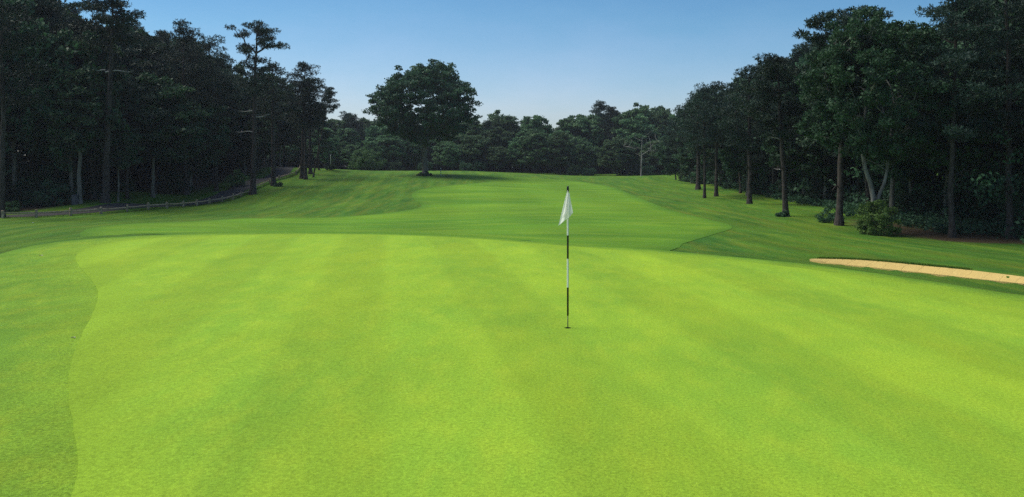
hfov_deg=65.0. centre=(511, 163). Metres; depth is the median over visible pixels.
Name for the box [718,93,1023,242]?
deep woods
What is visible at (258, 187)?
long grass
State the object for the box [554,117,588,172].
leafy tree
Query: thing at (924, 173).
leafy tree
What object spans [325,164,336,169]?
bush
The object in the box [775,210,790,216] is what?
bush
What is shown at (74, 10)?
pine tree
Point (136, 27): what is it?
pine tree
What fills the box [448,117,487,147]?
leafy tree
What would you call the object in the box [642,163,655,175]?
shrub
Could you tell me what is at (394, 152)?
leafy tree
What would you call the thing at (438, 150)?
leafy tree
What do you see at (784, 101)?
pine tree
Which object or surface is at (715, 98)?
pine tree
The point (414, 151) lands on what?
leafy tree
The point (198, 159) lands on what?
leafy tree
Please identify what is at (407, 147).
leafy tree
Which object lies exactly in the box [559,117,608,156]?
leafy tree
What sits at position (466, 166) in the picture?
shrub
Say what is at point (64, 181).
shrub
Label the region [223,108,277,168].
leafy tree
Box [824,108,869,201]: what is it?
pine tree
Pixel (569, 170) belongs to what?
shrub
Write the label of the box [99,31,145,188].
pine tree
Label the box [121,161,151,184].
shrub
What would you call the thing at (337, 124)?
leafy tree
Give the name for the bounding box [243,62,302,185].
pine tree
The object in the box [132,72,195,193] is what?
pine tree
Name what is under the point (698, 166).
pine tree
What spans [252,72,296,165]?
leafy tree
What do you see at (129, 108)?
pine tree
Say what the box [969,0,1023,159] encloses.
leafy tree
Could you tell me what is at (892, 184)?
leafy tree
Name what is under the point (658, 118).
leafy tree
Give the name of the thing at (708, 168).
shrub
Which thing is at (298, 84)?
pine tree
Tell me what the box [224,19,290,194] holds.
pine tree
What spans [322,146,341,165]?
leafy tree
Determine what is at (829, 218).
bush
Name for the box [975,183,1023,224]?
shrub
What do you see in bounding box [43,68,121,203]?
leafy tree
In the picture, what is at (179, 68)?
pine tree
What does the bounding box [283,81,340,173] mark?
pine tree
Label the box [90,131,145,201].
leafy tree
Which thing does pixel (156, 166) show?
pine tree
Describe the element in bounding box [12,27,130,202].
leafy tree
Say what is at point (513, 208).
fairway lawn
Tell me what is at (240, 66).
leafy tree
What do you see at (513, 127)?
leafy tree
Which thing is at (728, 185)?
shrub
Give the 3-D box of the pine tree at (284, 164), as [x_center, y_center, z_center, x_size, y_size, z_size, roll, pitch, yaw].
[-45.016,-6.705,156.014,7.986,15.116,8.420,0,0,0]
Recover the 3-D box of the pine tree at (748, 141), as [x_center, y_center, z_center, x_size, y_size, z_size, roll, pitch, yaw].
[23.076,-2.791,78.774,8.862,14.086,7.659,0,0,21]
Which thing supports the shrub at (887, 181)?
on the ground at (762, 231)
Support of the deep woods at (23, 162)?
on the ground at (762, 231)
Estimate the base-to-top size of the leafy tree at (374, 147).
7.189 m
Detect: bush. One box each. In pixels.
[5,200,21,211]
[21,179,76,206]
[222,169,247,185]
[273,182,282,186]
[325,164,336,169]
[347,147,387,170]
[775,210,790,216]
[814,202,844,222]
[854,199,902,235]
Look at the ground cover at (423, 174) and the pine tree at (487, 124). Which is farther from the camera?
the pine tree at (487, 124)
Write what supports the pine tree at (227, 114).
on the ground at (762, 231)
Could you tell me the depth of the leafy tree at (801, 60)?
86.56 m
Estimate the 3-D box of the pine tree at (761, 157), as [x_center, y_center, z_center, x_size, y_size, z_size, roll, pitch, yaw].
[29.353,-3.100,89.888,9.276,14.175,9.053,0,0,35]
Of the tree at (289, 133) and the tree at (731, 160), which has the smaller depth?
the tree at (731, 160)
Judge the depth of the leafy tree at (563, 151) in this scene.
186.62 m
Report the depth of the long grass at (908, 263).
29.32 m
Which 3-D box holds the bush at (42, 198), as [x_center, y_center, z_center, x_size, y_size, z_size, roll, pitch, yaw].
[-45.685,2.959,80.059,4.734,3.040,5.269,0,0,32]
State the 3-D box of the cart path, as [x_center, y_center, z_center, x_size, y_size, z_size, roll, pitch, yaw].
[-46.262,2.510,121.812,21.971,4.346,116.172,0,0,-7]
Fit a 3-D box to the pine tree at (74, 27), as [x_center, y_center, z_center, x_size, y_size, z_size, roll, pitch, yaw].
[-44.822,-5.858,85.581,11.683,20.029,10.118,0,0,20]
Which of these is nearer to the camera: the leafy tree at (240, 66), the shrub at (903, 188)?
the shrub at (903, 188)
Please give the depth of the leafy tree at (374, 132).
204.61 m
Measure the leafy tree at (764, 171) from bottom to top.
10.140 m
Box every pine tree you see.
[0,0,53,217]
[3,0,69,172]
[12,0,72,169]
[48,16,156,199]
[62,2,83,17]
[68,0,151,202]
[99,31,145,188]
[106,30,180,179]
[111,74,174,198]
[122,45,156,176]
[126,22,144,34]
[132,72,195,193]
[140,56,194,190]
[142,31,173,72]
[153,18,220,194]
[154,29,173,50]
[165,37,233,185]
[177,34,245,191]
[187,90,229,181]
[209,61,245,179]
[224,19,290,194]
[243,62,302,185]
[265,90,289,166]
[277,61,325,178]
[282,123,294,166]
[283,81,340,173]
[285,78,324,179]
[306,117,334,169]
[307,119,332,167]
[312,86,339,176]
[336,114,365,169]
[338,111,362,126]
[477,120,502,170]
[589,99,613,168]
[595,106,623,173]
[658,112,687,169]
[671,94,714,189]
[674,83,735,197]
[678,81,743,196]
[699,64,790,203]
[712,149,743,192]
[734,52,818,215]
[734,76,789,197]
[752,42,812,109]
[772,63,819,196]
[792,5,903,225]
[808,116,859,190]
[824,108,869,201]
[884,0,1023,237]
[947,0,1023,237]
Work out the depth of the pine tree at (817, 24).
53.82 m
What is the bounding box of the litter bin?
[71,194,77,204]
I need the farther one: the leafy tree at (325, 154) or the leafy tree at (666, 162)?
the leafy tree at (325, 154)
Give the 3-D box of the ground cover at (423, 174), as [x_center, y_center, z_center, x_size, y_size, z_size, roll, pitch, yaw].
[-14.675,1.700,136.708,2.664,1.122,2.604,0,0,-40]
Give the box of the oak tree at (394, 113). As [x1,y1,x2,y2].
[361,59,482,175]
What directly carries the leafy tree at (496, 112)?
on the ground at (762, 231)
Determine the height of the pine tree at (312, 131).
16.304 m
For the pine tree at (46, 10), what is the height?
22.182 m
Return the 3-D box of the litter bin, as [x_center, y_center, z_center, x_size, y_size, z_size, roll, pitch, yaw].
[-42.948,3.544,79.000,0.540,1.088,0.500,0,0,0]
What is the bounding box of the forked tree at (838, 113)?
[792,5,961,224]
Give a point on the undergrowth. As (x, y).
(980, 225)
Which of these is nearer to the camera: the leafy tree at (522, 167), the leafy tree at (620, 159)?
the leafy tree at (620, 159)
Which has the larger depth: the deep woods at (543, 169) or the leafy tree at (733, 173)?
the deep woods at (543, 169)
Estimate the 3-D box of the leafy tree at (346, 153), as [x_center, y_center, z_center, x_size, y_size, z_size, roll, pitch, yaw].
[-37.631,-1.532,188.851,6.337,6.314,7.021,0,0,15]
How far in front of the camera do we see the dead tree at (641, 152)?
171.88 m
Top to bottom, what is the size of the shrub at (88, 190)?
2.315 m
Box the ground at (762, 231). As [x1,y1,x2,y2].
[0,166,1023,294]
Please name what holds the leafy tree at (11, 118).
on the ground at (762, 231)
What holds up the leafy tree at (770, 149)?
on the ground at (762, 231)
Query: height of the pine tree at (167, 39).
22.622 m
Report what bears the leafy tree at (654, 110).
on the ground at (762, 231)
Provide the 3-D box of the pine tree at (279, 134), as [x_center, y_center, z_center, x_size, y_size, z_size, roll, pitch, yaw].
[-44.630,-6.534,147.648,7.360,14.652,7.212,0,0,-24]
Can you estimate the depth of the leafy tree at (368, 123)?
216.59 m
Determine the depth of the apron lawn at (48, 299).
11.59 m
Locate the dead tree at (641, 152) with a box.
[622,129,660,175]
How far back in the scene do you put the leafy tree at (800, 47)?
102.64 m
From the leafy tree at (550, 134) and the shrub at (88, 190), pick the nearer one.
the shrub at (88, 190)
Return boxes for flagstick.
[558,186,572,328]
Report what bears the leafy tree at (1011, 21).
on the ground at (762, 231)
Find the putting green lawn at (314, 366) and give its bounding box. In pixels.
[68,234,1023,496]
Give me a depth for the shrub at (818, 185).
76.72 m
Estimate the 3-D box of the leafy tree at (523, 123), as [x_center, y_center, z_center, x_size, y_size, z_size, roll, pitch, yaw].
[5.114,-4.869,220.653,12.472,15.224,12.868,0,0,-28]
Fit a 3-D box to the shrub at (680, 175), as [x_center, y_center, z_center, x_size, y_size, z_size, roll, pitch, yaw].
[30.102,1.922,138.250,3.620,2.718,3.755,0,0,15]
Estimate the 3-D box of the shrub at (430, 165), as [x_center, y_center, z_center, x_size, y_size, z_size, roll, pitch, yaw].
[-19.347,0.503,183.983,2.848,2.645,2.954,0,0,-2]
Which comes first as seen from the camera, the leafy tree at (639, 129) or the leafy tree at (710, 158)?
the leafy tree at (710, 158)
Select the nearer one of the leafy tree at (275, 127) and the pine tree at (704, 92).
the pine tree at (704, 92)
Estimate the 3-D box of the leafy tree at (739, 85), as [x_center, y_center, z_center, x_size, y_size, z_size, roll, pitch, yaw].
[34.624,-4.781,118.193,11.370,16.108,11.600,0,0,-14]
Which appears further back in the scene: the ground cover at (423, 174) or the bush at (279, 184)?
the ground cover at (423, 174)
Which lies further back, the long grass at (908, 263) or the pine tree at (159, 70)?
the pine tree at (159, 70)
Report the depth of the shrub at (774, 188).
88.66 m
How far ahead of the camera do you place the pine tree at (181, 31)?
100.61 m
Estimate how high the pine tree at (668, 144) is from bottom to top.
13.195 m
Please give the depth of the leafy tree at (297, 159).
197.62 m
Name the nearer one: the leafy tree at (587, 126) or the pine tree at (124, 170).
the pine tree at (124, 170)
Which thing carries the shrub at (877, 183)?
on the ground at (762, 231)
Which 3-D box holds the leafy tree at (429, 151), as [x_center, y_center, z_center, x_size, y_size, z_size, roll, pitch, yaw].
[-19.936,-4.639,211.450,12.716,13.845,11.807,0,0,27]
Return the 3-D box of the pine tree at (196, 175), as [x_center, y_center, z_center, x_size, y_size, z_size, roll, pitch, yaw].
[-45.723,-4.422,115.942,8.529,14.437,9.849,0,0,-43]
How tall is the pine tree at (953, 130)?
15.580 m
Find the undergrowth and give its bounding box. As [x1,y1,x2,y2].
[762,190,1023,237]
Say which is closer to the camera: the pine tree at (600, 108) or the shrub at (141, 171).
the shrub at (141, 171)
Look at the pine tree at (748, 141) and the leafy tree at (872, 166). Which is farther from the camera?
the pine tree at (748, 141)
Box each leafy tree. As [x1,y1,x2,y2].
[0,0,91,202]
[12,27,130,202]
[20,21,129,179]
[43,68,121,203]
[60,7,82,22]
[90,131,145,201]
[114,71,211,197]
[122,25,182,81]
[155,94,232,192]
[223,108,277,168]
[226,108,276,174]
[229,62,260,93]
[232,73,264,171]
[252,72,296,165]
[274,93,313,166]
[289,139,316,164]
[311,127,339,168]
[320,118,351,165]
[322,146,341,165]
[334,128,361,169]
[338,144,360,168]
[352,117,374,150]
[361,141,382,161]
[362,124,390,148]
[372,134,406,168]
[390,138,409,162]
[401,139,421,170]
[415,133,450,170]
[431,141,454,170]
[438,141,464,170]
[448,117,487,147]
[459,135,491,167]
[480,126,511,171]
[482,109,518,171]
[484,146,513,171]
[490,114,520,171]
[507,137,531,172]
[514,156,536,172]
[515,129,556,173]
[516,115,553,172]
[518,119,545,131]
[545,131,575,174]
[547,130,575,173]
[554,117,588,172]
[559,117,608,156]
[568,114,586,133]
[573,137,599,168]
[582,114,611,167]
[595,136,635,175]
[609,102,662,143]
[612,113,660,167]
[638,140,674,174]
[646,105,671,171]
[647,110,676,172]
[654,127,679,179]
[666,114,678,171]
[671,143,703,182]
[675,90,726,165]
[687,95,734,173]
[687,142,720,182]
[718,76,753,96]
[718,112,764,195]
[721,161,753,189]
[752,111,794,186]
[753,61,808,193]
[762,96,868,205]
[789,46,817,57]
[795,41,840,66]
[828,45,958,212]
[867,49,924,190]
[867,109,917,195]
[882,39,1021,222]
[892,42,1023,222]
[936,6,971,46]
[964,0,1023,189]
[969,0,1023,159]
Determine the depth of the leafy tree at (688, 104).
135.12 m
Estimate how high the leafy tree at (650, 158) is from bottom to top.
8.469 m
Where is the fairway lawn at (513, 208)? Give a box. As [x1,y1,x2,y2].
[80,175,731,250]
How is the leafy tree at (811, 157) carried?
on the ground at (762, 231)
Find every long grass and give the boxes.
[4,169,299,217]
[813,256,970,269]
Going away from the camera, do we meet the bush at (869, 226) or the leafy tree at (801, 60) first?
the bush at (869, 226)
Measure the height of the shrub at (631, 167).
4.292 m
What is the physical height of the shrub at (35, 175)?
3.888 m
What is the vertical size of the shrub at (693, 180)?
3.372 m
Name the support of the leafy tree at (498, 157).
on the ground at (762, 231)
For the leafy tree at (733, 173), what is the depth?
102.16 m
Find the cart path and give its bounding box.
[6,166,294,216]
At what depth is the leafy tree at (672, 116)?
207.40 m
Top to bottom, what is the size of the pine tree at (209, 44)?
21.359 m
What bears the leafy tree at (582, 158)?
on the ground at (762, 231)
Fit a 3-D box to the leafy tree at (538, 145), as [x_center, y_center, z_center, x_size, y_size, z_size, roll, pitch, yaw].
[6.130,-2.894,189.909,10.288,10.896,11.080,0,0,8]
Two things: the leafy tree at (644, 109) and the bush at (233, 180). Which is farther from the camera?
the leafy tree at (644, 109)
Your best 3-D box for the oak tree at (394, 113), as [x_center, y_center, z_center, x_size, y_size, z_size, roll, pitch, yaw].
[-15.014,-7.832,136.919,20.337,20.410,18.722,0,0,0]
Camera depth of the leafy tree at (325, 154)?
189.13 m
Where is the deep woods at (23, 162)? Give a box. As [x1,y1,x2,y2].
[0,127,308,194]
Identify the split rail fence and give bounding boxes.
[1,165,300,217]
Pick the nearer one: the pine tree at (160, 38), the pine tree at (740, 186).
the pine tree at (740, 186)
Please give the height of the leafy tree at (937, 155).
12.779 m
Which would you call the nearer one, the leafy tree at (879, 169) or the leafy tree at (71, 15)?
the leafy tree at (879, 169)
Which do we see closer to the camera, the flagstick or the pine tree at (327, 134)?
the flagstick
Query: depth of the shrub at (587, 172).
185.41 m
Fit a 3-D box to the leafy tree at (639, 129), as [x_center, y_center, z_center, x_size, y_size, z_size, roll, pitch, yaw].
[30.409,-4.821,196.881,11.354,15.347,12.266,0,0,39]
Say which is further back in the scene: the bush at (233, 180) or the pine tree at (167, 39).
the pine tree at (167, 39)
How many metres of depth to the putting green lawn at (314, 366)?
9.55 m
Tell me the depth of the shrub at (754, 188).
96.87 m
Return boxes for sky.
[57,0,954,166]
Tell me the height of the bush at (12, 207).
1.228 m
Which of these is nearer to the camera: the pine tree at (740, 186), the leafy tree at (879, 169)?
the leafy tree at (879, 169)
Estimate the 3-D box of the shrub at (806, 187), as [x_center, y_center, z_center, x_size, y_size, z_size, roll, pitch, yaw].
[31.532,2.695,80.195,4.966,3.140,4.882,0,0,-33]
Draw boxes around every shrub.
[7,165,60,195]
[14,169,66,201]
[47,173,85,202]
[65,155,102,188]
[82,180,109,199]
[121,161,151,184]
[375,163,385,170]
[386,160,405,170]
[421,160,432,170]
[459,162,472,170]
[473,160,488,171]
[566,163,579,175]
[579,167,596,175]
[618,167,632,175]
[627,159,645,174]
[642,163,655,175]
[677,170,686,180]
[688,165,718,183]
[691,165,713,183]
[706,169,720,185]
[711,165,735,185]
[720,165,738,188]
[740,173,763,193]
[768,179,795,197]
[778,169,820,199]
[787,175,802,196]
[803,174,854,204]
[804,180,830,199]
[835,183,882,201]
[849,167,886,204]
[881,174,930,198]
[882,181,925,206]
[882,187,939,216]
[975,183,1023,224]
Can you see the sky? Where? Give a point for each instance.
(552, 59)
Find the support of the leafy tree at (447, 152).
on the ground at (762, 231)
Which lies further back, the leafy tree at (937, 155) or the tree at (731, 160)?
the tree at (731, 160)
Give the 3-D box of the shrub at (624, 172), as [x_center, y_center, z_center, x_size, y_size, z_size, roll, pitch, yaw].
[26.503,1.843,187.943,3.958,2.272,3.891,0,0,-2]
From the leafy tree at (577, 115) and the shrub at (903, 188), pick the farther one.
the leafy tree at (577, 115)
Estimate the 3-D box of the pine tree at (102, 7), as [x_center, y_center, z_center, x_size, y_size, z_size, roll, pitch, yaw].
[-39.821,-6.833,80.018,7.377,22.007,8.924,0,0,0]
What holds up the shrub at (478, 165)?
on the ground at (762, 231)
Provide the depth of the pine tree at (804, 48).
95.41 m
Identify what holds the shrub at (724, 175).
on the ground at (762, 231)
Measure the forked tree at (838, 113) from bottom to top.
14.385 m
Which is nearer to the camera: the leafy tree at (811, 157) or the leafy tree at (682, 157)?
the leafy tree at (811, 157)
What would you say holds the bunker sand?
on the ground at (762, 231)
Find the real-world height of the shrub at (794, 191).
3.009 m
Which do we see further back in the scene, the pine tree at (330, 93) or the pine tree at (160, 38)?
the pine tree at (330, 93)
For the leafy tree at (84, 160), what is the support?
on the ground at (762, 231)
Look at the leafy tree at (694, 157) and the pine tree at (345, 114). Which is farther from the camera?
the pine tree at (345, 114)
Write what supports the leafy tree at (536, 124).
on the ground at (762, 231)
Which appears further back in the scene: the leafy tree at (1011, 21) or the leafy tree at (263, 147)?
the leafy tree at (263, 147)
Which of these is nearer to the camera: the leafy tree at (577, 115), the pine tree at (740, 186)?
the pine tree at (740, 186)
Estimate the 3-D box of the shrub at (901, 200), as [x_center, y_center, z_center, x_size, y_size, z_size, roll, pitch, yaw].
[30.152,3.040,60.393,5.126,2.637,4.942,0,0,-6]
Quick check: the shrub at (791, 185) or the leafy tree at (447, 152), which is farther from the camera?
the leafy tree at (447, 152)
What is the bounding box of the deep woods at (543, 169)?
[286,127,682,172]
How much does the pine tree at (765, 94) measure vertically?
12.926 m
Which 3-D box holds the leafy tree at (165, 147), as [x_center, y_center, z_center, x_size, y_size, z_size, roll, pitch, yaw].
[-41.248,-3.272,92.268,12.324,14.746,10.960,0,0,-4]
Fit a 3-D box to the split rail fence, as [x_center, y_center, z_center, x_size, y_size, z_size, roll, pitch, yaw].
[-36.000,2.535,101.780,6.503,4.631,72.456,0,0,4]
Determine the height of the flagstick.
2.346 m
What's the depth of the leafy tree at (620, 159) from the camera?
186.46 m
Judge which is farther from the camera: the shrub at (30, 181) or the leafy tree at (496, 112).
the leafy tree at (496, 112)
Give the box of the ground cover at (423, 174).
[416,171,432,175]
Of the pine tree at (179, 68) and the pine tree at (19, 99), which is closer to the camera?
the pine tree at (19, 99)
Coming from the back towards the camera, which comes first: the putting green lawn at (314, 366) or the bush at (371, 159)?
the bush at (371, 159)
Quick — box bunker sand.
[810,259,1023,284]
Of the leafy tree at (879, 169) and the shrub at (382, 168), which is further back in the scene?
the shrub at (382, 168)
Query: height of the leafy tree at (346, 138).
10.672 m
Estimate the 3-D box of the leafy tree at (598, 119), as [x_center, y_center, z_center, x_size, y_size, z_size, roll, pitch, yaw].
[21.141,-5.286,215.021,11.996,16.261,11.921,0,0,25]
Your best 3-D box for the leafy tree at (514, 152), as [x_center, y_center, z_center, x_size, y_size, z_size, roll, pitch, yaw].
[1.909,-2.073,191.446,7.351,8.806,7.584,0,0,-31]
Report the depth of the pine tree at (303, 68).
122.57 m
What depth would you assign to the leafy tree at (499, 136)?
195.89 m
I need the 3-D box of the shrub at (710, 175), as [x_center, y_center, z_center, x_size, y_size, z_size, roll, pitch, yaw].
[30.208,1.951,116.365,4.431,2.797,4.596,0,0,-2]
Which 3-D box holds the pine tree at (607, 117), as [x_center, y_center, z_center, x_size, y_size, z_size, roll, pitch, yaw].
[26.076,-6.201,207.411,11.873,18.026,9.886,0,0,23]
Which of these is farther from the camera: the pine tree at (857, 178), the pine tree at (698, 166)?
the pine tree at (698, 166)
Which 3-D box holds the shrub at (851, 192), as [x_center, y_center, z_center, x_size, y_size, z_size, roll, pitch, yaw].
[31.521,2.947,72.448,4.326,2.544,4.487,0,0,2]
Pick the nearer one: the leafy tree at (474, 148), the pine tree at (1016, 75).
the pine tree at (1016, 75)
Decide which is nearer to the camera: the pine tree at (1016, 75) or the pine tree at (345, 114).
the pine tree at (1016, 75)
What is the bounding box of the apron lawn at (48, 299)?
[0,233,1023,496]
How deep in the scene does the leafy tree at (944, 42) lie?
63.39 m
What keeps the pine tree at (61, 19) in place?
on the ground at (762, 231)
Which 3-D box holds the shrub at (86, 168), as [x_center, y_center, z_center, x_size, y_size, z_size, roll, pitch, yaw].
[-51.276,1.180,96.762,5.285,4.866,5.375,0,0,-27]
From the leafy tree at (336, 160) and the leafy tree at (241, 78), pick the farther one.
the leafy tree at (336, 160)
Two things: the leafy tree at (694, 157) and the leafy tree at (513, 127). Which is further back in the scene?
the leafy tree at (513, 127)
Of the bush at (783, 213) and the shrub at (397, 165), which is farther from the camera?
the shrub at (397, 165)

